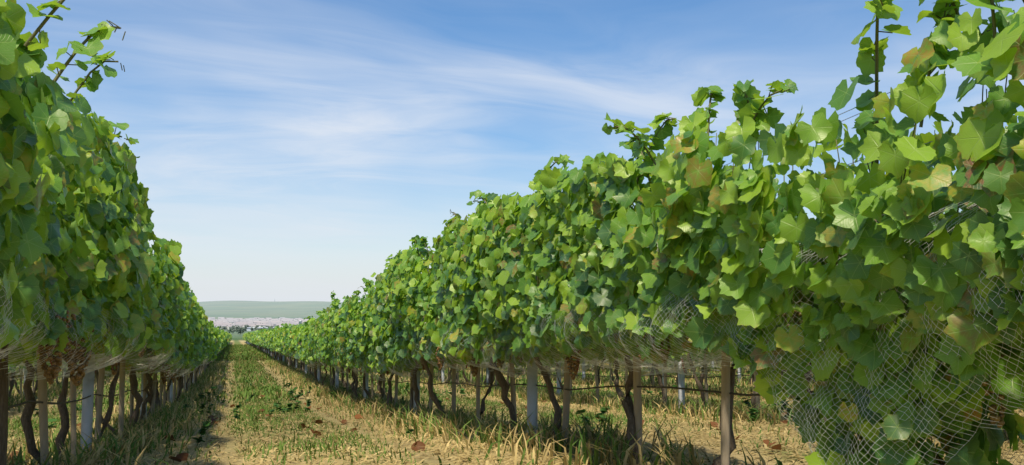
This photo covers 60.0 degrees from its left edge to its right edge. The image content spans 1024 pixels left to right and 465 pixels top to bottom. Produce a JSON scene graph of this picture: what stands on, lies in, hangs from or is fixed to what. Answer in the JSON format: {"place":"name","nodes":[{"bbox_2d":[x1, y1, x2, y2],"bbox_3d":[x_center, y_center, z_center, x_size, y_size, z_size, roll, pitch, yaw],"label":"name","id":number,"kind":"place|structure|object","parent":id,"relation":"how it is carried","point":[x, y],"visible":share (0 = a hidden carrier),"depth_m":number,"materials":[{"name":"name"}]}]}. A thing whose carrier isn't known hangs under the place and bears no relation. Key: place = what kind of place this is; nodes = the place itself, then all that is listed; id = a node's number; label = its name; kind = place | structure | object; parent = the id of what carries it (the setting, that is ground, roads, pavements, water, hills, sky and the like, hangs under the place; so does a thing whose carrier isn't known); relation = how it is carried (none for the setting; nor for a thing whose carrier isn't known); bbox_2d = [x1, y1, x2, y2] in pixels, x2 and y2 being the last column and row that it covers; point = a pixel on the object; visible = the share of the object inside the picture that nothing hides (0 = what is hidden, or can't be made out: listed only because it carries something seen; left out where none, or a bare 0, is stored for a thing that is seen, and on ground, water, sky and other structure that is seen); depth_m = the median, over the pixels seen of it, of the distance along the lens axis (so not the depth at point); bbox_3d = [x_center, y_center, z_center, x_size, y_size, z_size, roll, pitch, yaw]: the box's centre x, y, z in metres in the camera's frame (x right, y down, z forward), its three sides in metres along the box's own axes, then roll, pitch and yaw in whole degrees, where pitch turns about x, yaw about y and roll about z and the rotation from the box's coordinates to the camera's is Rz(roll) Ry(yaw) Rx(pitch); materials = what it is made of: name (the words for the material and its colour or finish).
{"place":"outdoors","nodes":[
{"label":"outdoors","id":0,"kind":"place"},
{"bbox_2d":[5,0,1023,301],"label":"sky","id":1,"kind":"structure","parent":0,"point":[289,149],"materials":[{"name":"blue"}]},
{"bbox_2d":[7,301,1023,464],"bbox_3d":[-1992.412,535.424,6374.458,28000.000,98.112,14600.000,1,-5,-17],"label":"ground","id":2,"kind":"structure","parent":0,"point":[263,309],"depth_m":9.35,"materials":[{"name":"beige soil"}]},
{"bbox_2d":[225,329,267,346],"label":"distant vine leaves","id":3,"kind":"object","parent":2,"relation":"on","point":[253,337],"visible":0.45,"depth_m":79.09,"materials":[{"name":"green plant"}]},
{"bbox_2d":[214,323,283,333],"bbox_3d":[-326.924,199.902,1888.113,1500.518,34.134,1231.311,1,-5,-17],"label":"valley trees","id":4,"kind":"object","parent":2,"relation":"on","point":[233,329],"visible":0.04,"depth_m":1893.08,"materials":[{"name":"green plant"}]},
{"bbox_2d":[208,317,315,330],"bbox_3d":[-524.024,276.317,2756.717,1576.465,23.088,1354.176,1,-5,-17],"label":"town houses","id":5,"kind":"structure","parent":2,"relation":"on","point":[239,322],"depth_m":2591.11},
{"bbox_2d":[49,349,685,376],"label":"marker tags","id":6,"kind":"object","parent":2,"relation":"on","point":[467,365],"visible":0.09,"depth_m":9.43,"materials":[{"name":"plastic"}]},
{"bbox_2d":[60,310,744,367],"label":"vine leaves","id":7,"kind":"object","parent":2,"relation":"on","point":[285,339],"visible":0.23,"depth_m":30.05,"materials":[{"name":"green plant"}]},
{"bbox_2d":[23,276,794,449],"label":"steel posts","id":8,"kind":"object","parent":2,"relation":"on","point":[88,390],"depth_m":6.78,"materials":[{"name":"grey metal"}]},
{"bbox_2d":[538,92,932,276],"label":"trellis wires","id":9,"kind":"object","parent":8,"relation":"attached to","point":[825,172],"depth_m":3.35,"materials":[{"name":"silver metal"}]},
{"bbox_2d":[8,219,878,464],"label":"vine stakes","id":10,"kind":"object","parent":2,"relation":"on","point":[637,401],"visible":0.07,"depth_m":6.89,"materials":[{"name":"brown wood"}]},
{"bbox_2d":[8,351,994,408],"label":"drip hoses","id":11,"kind":"object","parent":10,"relation":"attached to","point":[681,388],"visible":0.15,"depth_m":5.74,"materials":[{"name":"grey plastic"}]},
{"bbox_2d":[0,200,1023,464],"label":"bird nets","id":12,"kind":"object","parent":10,"relation":"attached to","point":[374,376],"visible":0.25,"depth_m":3.66},
{"bbox_2d":[0,329,1008,464],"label":"grapevine trunks","id":13,"kind":"object","parent":2,"relation":"on","point":[502,381],"visible":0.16,"depth_m":7.00,"materials":[{"name":"brown wood"}]},
{"bbox_2d":[20,310,1006,464],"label":"grape clusters","id":14,"kind":"object","parent":13,"relation":"hanging from","point":[53,369],"visible":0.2,"depth_m":3.89,"materials":[{"name":"food"}]},
{"bbox_2d":[793,294,997,443],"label":"grape stalks","id":15,"kind":"object","parent":14,"relation":"on","point":[860,436],"visible":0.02,"depth_m":3.01,"materials":[{"name":"green plant"}]},
{"bbox_2d":[0,0,1023,464],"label":"vine leaves","id":16,"kind":"object","parent":2,"relation":"on","point":[76,212],"visible":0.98,"depth_m":2.98,"materials":[{"name":"green plant"}]},
{"bbox_2d":[7,344,1023,464],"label":"turf blades","id":17,"kind":"object","parent":2,"relation":"on","point":[583,446],"visible":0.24,"depth_m":8.99,"materials":[{"name":"beige plant"}]},
{"bbox_2d":[7,371,1023,464],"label":"weeds and fallen leaves","id":18,"kind":"object","parent":2,"relation":"on","point":[180,457],"visible":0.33,"depth_m":11.07,"materials":[{"name":"green plant"}]},
{"bbox_2d":[8,154,1023,374],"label":"vine leaves","id":19,"kind":"object","parent":2,"relation":"on","point":[477,256],"visible":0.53,"depth_m":8.56,"materials":[{"name":"green plant"}]},
{"bbox_2d":[20,0,1023,302],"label":"vine shoots","id":20,"kind":"object","parent":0,"point":[84,42],"visible":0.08,"depth_m":3.33,"materials":[{"name":"green plant"}]}
]}

